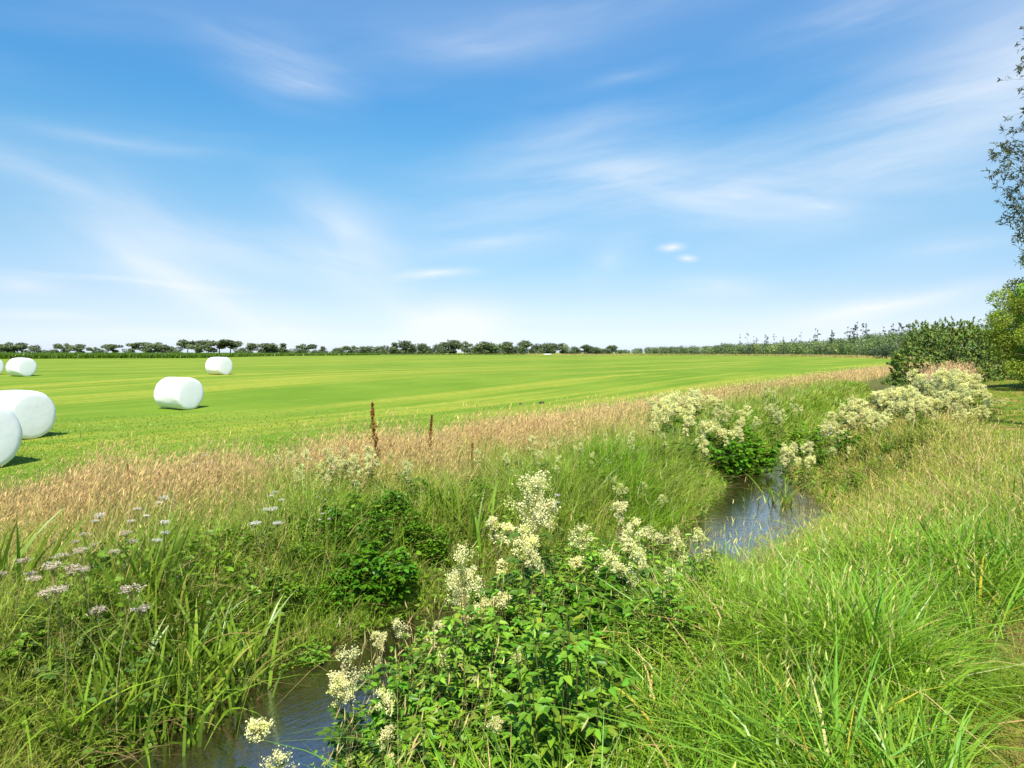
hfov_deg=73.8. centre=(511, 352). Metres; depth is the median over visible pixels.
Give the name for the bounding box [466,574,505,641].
leafy herb
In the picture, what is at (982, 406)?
meadowsweet
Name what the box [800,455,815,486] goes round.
meadowsweet
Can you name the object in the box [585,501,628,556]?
meadowsweet
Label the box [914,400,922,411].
meadowsweet
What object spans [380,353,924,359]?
rough grass
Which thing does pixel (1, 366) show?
wrapped bale
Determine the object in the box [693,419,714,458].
meadowsweet
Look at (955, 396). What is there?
meadowsweet
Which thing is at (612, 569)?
meadowsweet
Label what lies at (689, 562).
leafy herb
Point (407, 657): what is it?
leafy herb
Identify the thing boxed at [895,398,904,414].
meadowsweet
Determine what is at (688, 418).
meadowsweet
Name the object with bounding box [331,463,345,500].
meadowsweet
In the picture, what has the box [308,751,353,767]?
leafy herb
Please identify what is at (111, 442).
grass
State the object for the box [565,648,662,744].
leafy herb
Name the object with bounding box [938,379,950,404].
meadowsweet
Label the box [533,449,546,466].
meadowsweet
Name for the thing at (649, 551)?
leafy herb
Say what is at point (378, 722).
leafy herb
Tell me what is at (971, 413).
meadowsweet
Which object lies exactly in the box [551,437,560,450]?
meadowsweet
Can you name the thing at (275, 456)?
meadowsweet
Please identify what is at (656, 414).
meadowsweet
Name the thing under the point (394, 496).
leafy herb
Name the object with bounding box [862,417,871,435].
meadowsweet
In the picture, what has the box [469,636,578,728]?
leafy herb
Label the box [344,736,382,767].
leafy herb
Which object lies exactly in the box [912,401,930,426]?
meadowsweet
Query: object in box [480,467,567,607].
meadowsweet
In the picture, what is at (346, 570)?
leafy herb
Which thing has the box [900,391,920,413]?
meadowsweet
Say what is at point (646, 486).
meadowsweet
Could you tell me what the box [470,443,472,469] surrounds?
dock plant
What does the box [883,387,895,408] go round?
meadowsweet
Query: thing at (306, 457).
meadowsweet
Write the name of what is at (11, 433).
wrapped bale
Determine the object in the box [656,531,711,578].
leafy herb
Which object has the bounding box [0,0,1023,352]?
sky
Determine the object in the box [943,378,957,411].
meadowsweet
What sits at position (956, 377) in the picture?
meadowsweet
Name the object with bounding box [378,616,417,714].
meadowsweet
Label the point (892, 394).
meadowsweet
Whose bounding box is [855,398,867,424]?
meadowsweet
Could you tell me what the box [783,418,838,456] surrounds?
leafy herb
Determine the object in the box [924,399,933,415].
meadowsweet
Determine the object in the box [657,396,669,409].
meadowsweet
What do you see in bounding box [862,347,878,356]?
willow shrub
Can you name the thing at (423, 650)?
leafy herb
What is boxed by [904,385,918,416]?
meadowsweet
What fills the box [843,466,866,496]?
leafy herb
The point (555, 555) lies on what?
leafy herb
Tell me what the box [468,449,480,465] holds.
meadowsweet
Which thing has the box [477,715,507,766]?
meadowsweet
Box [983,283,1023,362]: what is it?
broadleaf tree
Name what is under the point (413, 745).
tall stalks
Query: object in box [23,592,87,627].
broadleaf herb
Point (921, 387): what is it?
meadowsweet
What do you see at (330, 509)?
leafy herb
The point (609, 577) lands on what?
leafy herb
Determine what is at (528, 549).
meadowsweet
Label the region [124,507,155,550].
umbel flower
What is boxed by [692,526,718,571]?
meadowsweet
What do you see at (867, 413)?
meadowsweet
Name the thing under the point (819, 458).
leafy herb
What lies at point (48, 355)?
standing crop
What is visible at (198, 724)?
reed clump
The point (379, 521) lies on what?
leafy herb
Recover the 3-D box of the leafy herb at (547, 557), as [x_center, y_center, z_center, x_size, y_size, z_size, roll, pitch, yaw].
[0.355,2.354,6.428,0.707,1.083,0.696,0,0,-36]
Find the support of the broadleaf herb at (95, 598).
on the ground at (268, 387)
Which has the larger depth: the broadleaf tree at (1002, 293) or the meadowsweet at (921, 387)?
the broadleaf tree at (1002, 293)
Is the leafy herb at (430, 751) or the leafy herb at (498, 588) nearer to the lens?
the leafy herb at (430, 751)
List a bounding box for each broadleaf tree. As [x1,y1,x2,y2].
[981,294,1023,385]
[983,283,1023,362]
[984,257,1023,357]
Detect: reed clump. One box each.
[0,504,104,589]
[0,613,197,767]
[0,644,188,767]
[1,621,254,766]
[12,563,219,691]
[41,604,186,756]
[45,639,258,767]
[47,503,207,621]
[51,593,316,724]
[60,587,312,711]
[121,555,272,666]
[140,628,347,749]
[181,588,297,699]
[421,480,517,562]
[424,463,510,530]
[749,476,833,506]
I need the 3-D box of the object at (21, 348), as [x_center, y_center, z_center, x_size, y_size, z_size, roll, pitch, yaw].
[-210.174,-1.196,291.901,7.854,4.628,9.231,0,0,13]
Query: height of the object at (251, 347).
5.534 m
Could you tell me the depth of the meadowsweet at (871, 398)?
19.95 m
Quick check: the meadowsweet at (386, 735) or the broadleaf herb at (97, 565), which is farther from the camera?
the broadleaf herb at (97, 565)
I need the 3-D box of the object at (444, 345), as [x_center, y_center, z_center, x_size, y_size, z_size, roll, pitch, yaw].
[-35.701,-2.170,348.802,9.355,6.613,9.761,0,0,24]
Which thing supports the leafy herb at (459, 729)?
on the ground at (268, 387)
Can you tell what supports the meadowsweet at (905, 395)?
on the ground at (268, 387)
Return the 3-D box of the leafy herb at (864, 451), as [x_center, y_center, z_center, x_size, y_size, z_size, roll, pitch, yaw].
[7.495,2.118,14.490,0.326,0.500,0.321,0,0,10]
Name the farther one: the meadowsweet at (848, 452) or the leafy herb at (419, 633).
the meadowsweet at (848, 452)
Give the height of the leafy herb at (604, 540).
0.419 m
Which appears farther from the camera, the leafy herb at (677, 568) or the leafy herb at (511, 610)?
the leafy herb at (677, 568)
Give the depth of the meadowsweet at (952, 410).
15.71 m
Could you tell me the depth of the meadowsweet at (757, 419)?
18.73 m
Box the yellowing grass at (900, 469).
[691,369,1023,578]
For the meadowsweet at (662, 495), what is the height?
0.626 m
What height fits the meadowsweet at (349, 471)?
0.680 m
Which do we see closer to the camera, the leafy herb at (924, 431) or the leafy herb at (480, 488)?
the leafy herb at (480, 488)
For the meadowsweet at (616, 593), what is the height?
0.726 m
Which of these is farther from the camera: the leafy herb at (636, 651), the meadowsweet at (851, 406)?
the meadowsweet at (851, 406)
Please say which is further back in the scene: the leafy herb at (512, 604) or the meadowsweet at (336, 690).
the leafy herb at (512, 604)
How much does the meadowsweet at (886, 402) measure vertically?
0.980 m
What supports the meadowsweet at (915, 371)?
on the ground at (268, 387)
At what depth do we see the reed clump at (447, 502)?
8.47 m
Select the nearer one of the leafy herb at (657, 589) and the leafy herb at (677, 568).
the leafy herb at (657, 589)
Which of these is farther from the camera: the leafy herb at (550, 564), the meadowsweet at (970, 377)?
the meadowsweet at (970, 377)
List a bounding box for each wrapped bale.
[0,360,3,373]
[0,390,55,438]
[0,405,22,466]
[6,358,36,376]
[154,377,203,409]
[205,357,232,374]
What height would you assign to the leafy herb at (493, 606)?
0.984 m
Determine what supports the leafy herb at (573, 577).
on the ground at (268, 387)
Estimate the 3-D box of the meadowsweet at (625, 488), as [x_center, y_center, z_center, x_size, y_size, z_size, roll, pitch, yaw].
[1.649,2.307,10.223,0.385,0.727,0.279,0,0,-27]
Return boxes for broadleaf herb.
[0,628,47,670]
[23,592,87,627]
[65,583,102,623]
[82,559,122,593]
[96,645,145,686]
[144,558,187,595]
[289,635,330,666]
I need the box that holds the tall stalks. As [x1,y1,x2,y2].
[323,473,811,767]
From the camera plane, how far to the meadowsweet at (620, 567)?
4.95 m
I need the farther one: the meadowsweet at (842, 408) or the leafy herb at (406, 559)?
the meadowsweet at (842, 408)
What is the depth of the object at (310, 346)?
317.84 m
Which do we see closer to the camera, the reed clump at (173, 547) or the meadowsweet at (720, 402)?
the reed clump at (173, 547)
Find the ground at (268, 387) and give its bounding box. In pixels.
[0,353,1023,767]
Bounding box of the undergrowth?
[0,407,883,767]
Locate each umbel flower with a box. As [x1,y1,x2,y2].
[0,556,44,673]
[9,552,81,695]
[27,560,96,745]
[63,546,109,688]
[72,532,104,593]
[82,513,107,561]
[86,583,163,755]
[90,530,145,640]
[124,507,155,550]
[149,495,167,539]
[150,520,184,614]
[249,506,282,620]
[265,490,286,547]
[549,494,568,553]
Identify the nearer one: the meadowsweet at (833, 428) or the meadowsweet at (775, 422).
the meadowsweet at (833, 428)
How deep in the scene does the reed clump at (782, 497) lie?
12.84 m
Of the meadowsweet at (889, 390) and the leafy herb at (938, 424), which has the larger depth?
the meadowsweet at (889, 390)
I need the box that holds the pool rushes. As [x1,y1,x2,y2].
[687,473,832,557]
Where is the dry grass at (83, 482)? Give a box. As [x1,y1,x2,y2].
[0,360,971,591]
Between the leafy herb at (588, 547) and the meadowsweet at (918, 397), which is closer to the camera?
the leafy herb at (588, 547)
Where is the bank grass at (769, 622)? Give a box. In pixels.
[303,414,1023,767]
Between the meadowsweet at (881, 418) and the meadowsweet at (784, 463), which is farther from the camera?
the meadowsweet at (881, 418)
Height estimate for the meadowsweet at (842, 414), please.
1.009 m
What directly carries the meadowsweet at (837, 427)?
on the ground at (268, 387)
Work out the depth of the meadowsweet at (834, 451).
15.08 m
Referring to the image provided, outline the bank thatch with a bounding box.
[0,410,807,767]
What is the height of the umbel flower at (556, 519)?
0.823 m
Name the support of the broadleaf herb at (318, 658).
on the ground at (268, 387)
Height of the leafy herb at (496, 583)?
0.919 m
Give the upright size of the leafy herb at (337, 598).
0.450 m
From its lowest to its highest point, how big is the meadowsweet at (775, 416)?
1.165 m
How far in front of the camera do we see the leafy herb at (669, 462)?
12.37 m
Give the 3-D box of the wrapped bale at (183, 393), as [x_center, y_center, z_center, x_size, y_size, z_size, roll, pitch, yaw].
[-12.347,1.509,25.294,1.280,1.200,1.250,0,0,24]
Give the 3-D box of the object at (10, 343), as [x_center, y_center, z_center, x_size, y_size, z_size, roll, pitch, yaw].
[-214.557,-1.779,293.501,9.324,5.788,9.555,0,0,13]
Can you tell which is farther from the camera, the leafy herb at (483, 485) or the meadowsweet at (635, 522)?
the leafy herb at (483, 485)
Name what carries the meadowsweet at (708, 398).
on the ground at (268, 387)
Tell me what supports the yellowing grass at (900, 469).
on the ground at (268, 387)
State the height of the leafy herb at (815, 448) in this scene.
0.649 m
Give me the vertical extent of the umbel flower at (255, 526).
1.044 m
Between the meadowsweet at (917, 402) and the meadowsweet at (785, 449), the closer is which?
the meadowsweet at (785, 449)
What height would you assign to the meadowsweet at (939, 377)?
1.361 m
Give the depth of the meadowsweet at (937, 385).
18.72 m
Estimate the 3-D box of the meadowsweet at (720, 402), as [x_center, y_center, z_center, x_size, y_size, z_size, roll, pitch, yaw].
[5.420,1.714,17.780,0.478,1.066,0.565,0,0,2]
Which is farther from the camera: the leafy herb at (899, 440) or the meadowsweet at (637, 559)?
the leafy herb at (899, 440)
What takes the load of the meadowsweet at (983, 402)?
on the ground at (268, 387)
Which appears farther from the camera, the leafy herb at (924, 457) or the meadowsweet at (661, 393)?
the meadowsweet at (661, 393)
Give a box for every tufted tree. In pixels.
[848,324,857,342]
[898,322,909,335]
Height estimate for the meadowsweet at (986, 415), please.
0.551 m
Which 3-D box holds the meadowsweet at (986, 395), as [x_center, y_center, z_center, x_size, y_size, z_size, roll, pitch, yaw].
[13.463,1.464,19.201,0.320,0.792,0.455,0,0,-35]
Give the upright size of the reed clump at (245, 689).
0.743 m
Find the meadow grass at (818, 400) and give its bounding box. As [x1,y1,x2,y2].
[0,370,875,767]
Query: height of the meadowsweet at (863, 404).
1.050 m
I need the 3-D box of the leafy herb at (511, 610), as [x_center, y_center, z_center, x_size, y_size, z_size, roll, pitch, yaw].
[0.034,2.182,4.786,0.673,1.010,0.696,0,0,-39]
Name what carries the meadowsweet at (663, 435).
on the ground at (268, 387)
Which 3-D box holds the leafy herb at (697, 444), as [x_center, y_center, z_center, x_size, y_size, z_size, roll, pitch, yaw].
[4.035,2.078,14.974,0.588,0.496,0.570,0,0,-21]
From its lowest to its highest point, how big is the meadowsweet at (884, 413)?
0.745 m
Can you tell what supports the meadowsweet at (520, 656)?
on the ground at (268, 387)
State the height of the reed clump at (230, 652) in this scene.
0.833 m
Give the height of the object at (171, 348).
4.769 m
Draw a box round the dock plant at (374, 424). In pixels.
[358,402,380,481]
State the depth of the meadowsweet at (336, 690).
4.24 m
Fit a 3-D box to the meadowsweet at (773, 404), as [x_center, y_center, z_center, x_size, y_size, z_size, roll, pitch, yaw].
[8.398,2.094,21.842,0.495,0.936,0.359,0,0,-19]
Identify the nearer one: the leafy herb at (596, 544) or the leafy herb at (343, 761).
the leafy herb at (343, 761)
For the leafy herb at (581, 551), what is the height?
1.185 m
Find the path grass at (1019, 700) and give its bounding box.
[760,369,1023,767]
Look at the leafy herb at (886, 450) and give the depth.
13.93 m
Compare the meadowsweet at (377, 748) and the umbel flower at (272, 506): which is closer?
the meadowsweet at (377, 748)
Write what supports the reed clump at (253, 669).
on the ground at (268, 387)
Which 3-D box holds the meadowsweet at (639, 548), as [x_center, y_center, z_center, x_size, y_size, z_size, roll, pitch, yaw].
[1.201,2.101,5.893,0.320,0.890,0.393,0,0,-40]
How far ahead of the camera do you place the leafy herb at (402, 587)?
7.15 m
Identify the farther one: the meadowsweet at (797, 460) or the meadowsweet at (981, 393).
the meadowsweet at (981, 393)
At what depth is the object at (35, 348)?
280.81 m
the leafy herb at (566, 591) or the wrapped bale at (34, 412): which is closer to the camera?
the leafy herb at (566, 591)
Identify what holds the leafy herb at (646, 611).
on the ground at (268, 387)
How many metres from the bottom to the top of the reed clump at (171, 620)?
0.827 m
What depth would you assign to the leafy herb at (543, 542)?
8.76 m
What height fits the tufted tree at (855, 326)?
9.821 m
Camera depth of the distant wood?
251.74 m
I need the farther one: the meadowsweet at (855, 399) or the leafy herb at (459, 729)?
the meadowsweet at (855, 399)
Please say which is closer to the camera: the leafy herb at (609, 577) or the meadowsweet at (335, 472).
the leafy herb at (609, 577)
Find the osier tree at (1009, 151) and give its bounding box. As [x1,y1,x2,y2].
[982,26,1023,264]
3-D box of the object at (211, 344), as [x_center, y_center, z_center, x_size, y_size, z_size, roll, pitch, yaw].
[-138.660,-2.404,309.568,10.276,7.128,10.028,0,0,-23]
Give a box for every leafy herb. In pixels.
[256,567,306,611]
[274,507,317,542]
[285,527,329,566]
[301,571,358,616]
[306,507,355,547]
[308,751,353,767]
[325,702,373,766]
[328,539,418,615]
[328,552,367,591]
[337,758,347,767]
[338,492,373,521]
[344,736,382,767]
[349,509,394,546]
[357,660,451,767]
[371,489,412,526]
[375,551,420,590]
[381,633,458,735]
[384,640,422,702]
[384,705,497,767]
[390,507,430,548]
[394,622,459,724]
[396,627,449,721]
[401,728,438,766]
[404,478,438,505]
[409,618,451,672]
[414,630,501,766]
[416,524,453,564]
[420,671,521,767]
[422,603,518,766]
[438,598,527,706]
[457,578,548,690]
[464,582,514,648]
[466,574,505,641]
[469,571,515,637]
[469,579,552,670]
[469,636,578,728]
[470,478,490,502]
[470,570,531,630]
[477,478,493,500]
[479,569,555,654]
[486,681,635,767]
[490,581,554,629]
[493,599,639,767]
[496,564,565,642]
[502,606,622,767]
[511,612,571,688]
[517,546,563,602]
[529,533,591,590]
[535,564,594,647]
[536,600,619,681]
[537,529,548,557]
[544,543,590,592]
[548,547,591,616]
[551,536,592,573]
[552,547,614,603]
[554,532,611,599]
[554,566,674,648]
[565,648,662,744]
[568,523,612,565]
[569,572,635,621]
[572,544,635,601]
[581,537,628,566]
[582,553,635,594]
[583,542,642,592]
[600,535,616,547]
[604,540,634,568]
[613,538,668,598]
[615,597,674,656]
[618,491,631,515]
[621,635,657,678]
[624,563,710,686]
[638,602,695,701]
[644,542,689,583]
[651,562,723,600]
[652,522,665,541]
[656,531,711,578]
[659,454,674,473]
[673,537,736,606]
[679,551,724,600]
[688,436,708,454]
[695,539,724,569]
[699,431,750,479]
[731,427,783,475]
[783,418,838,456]
[811,440,821,464]
[815,446,832,470]
[823,453,836,475]
[832,431,862,457]
[836,475,847,491]
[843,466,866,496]
[857,441,871,462]
[864,459,874,475]
[871,452,886,477]
[877,466,891,481]
[880,443,894,461]
[882,429,894,440]
[889,462,905,480]
[893,431,906,452]
[897,441,920,474]
[900,426,918,451]
[913,411,931,430]
[917,424,936,447]
[919,449,933,469]
[930,419,944,433]
[935,440,952,459]
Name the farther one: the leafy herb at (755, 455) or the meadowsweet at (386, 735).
the leafy herb at (755, 455)
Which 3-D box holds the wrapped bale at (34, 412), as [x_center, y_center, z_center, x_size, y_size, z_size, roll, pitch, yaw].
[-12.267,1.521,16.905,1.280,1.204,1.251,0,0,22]
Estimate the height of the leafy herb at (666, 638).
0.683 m
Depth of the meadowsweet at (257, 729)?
3.64 m
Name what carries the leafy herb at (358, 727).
on the ground at (268, 387)
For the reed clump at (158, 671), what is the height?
0.827 m
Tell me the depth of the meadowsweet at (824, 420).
20.10 m
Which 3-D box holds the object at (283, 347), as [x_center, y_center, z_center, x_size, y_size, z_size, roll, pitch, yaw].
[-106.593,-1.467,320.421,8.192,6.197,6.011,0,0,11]
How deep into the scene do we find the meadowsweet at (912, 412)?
15.78 m
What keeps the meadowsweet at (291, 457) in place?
on the ground at (268, 387)
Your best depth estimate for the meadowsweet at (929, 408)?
16.02 m
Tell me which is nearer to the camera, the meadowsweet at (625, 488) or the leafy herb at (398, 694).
the leafy herb at (398, 694)
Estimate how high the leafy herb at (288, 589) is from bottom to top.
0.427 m
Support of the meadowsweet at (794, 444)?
on the ground at (268, 387)
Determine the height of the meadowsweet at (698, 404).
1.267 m
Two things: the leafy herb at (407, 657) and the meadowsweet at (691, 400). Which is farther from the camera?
the meadowsweet at (691, 400)
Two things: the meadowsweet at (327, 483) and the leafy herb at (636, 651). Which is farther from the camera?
the meadowsweet at (327, 483)
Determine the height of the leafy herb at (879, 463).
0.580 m
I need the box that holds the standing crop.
[0,352,380,358]
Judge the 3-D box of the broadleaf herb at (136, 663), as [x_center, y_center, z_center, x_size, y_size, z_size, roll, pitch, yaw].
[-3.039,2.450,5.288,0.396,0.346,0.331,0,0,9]
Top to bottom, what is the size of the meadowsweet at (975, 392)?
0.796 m
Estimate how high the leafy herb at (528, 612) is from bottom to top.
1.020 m
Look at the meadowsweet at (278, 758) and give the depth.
3.25 m
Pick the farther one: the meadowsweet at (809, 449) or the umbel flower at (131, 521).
the meadowsweet at (809, 449)
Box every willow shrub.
[823,349,836,354]
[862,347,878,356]
[871,344,897,357]
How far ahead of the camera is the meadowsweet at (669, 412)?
13.62 m
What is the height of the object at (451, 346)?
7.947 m
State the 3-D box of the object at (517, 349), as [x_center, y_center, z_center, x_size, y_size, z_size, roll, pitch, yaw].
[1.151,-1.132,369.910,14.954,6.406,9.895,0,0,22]
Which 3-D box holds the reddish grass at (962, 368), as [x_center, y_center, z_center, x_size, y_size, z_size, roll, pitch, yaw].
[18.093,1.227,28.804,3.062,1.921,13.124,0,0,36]
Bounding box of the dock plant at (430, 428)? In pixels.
[427,415,434,452]
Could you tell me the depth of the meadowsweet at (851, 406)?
19.72 m
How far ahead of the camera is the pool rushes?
11.56 m
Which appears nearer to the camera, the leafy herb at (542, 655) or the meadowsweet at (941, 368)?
the leafy herb at (542, 655)
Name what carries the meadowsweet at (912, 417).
on the ground at (268, 387)
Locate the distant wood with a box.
[615,323,1002,362]
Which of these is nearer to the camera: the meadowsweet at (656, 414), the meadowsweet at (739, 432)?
the meadowsweet at (656, 414)
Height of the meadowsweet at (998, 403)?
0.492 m
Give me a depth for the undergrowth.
6.47 m
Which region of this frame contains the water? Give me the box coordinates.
[70,406,872,767]
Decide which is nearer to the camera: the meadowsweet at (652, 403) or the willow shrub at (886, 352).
the meadowsweet at (652, 403)
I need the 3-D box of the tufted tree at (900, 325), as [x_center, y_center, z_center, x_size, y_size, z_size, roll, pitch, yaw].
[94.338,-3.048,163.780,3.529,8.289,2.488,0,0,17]
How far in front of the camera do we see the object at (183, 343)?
304.27 m
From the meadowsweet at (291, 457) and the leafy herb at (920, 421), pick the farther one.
the leafy herb at (920, 421)
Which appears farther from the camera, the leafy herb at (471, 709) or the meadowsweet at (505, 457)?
the meadowsweet at (505, 457)
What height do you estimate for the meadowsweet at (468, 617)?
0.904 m
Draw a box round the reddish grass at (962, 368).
[904,359,987,395]
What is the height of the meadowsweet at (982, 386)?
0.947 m
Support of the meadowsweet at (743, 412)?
on the ground at (268, 387)
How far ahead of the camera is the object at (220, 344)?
311.01 m
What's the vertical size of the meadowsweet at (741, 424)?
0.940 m
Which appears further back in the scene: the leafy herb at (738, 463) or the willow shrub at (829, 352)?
the willow shrub at (829, 352)
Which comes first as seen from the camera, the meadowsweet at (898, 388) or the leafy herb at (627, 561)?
the leafy herb at (627, 561)
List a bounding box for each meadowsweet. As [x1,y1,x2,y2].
[238,717,284,767]
[259,745,299,767]
[273,453,287,475]
[284,451,297,468]
[292,469,305,489]
[293,467,303,484]
[296,448,314,484]
[314,474,337,496]
[314,644,375,767]
[315,453,336,495]
[322,447,330,486]
[329,460,348,493]
[331,455,348,475]
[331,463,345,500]
[335,445,355,481]
[336,630,401,752]
[339,453,357,490]
[344,467,361,486]
[348,454,365,480]
[350,468,366,494]
[362,444,375,486]
[363,454,379,493]
[367,685,418,767]
[371,724,396,767]
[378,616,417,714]
[394,458,409,491]
[396,630,436,727]
[400,463,420,504]
[432,586,475,655]
[433,651,460,728]
[445,539,494,668]
[458,605,480,653]
[464,515,531,625]
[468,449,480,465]
[477,590,514,666]
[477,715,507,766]
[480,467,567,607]
[490,523,539,602]
[496,453,514,476]
[497,651,529,703]
[498,471,554,592]
[510,543,570,610]
[522,434,540,462]
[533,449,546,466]
[550,455,561,492]
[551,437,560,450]
[568,525,602,585]
[569,549,618,611]
[574,442,583,455]
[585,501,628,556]
[586,452,596,483]
[598,563,638,626]
[603,555,629,591]
[608,476,619,511]
[608,581,627,618]
[610,516,649,582]
[615,483,634,523]
[621,535,660,594]
[622,547,661,608]
[623,430,637,452]
[627,435,646,469]
[631,526,667,583]
[632,544,651,589]
[639,481,656,514]
[643,398,655,429]
[648,405,661,433]
[648,564,683,626]
[649,421,660,436]
[651,432,668,468]
[654,494,668,519]
[654,528,685,573]
[655,392,663,403]
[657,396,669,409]
[658,403,674,435]
[659,397,690,454]
[660,392,678,427]
[669,391,683,431]
[671,533,694,574]
[677,395,699,439]
[678,404,695,441]
[680,394,687,408]
[680,414,703,454]
[683,388,700,428]
[690,393,704,415]
[691,434,708,476]
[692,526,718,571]
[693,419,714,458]
[694,389,703,422]
[705,394,719,421]
[707,421,729,466]
[711,406,721,428]
[711,428,736,478]
[714,398,731,425]
[719,429,738,462]
[721,405,737,440]
[730,426,749,471]
[732,419,744,443]
[736,404,752,433]
[749,416,768,443]
[761,403,775,434]
[762,386,770,399]
[769,413,786,445]
[770,403,779,429]
[770,411,785,441]
[774,408,789,442]
[776,446,791,477]
[778,442,792,475]
[778,444,795,473]
[778,453,787,481]
[779,453,791,478]
[790,442,799,461]
[792,403,803,438]
[793,457,805,483]
[800,442,816,476]
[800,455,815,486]
[801,440,816,469]
[821,418,831,437]
[825,411,840,431]
[827,423,835,432]
[827,447,837,458]
[830,421,841,434]
[833,411,846,433]
[834,403,848,429]
[843,446,851,467]
[844,411,858,432]
[846,395,862,428]
[846,401,860,429]
[847,401,862,430]
[848,418,857,436]
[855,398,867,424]
[855,401,868,419]
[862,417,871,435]
[863,415,872,437]
[866,408,876,425]
[867,391,876,418]
[872,400,880,425]
[873,389,887,412]
[873,412,880,430]
[874,414,887,432]
[876,392,892,418]
[876,420,886,443]
[877,397,892,420]
[881,408,894,428]
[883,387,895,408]
[884,414,893,426]
[888,390,899,415]
[889,402,898,424]
[891,396,900,416]
[894,389,910,419]
[895,386,908,411]
[895,388,907,421]
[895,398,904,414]
[897,401,907,424]
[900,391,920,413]
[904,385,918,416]
[904,399,915,415]
[905,369,925,411]
[905,413,916,429]
[908,409,915,421]
[912,379,928,393]
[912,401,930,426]
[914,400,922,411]
[915,393,927,402]
[916,373,930,402]
[923,379,946,413]
[923,397,933,415]
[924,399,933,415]
[925,388,940,410]
[929,379,943,395]
[930,370,944,408]
[931,385,944,408]
[931,411,937,420]
[933,366,954,396]
[935,390,949,413]
[935,396,945,415]
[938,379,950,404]
[939,389,951,411]
[940,395,950,413]
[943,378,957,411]
[947,369,961,401]
[947,392,961,410]
[951,402,964,423]
[952,367,968,382]
[952,386,967,405]
[954,379,973,411]
[954,405,966,418]
[959,370,973,388]
[959,396,974,411]
[961,388,971,408]
[962,373,983,409]
[964,388,980,405]
[967,411,972,427]
[969,380,981,403]
[971,389,979,402]
[974,383,985,411]
[974,390,986,413]
[979,398,990,417]
[980,405,989,422]
[983,409,990,427]
[984,391,997,414]
[987,398,998,416]
[993,399,1002,414]
[1002,398,1010,414]
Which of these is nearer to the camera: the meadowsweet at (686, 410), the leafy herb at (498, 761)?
the leafy herb at (498, 761)
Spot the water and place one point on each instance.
(290, 710)
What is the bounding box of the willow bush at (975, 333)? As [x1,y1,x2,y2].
[880,316,1018,385]
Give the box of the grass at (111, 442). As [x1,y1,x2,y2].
[0,406,608,510]
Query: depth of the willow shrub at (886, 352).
134.83 m
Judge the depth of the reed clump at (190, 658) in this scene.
5.41 m
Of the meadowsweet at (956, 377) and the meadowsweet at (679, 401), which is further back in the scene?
the meadowsweet at (956, 377)
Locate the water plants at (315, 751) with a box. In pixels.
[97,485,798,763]
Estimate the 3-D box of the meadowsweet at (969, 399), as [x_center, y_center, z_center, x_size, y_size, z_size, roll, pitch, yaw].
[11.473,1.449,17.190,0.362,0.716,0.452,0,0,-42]
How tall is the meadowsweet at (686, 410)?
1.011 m
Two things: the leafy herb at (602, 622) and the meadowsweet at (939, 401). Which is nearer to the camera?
the leafy herb at (602, 622)

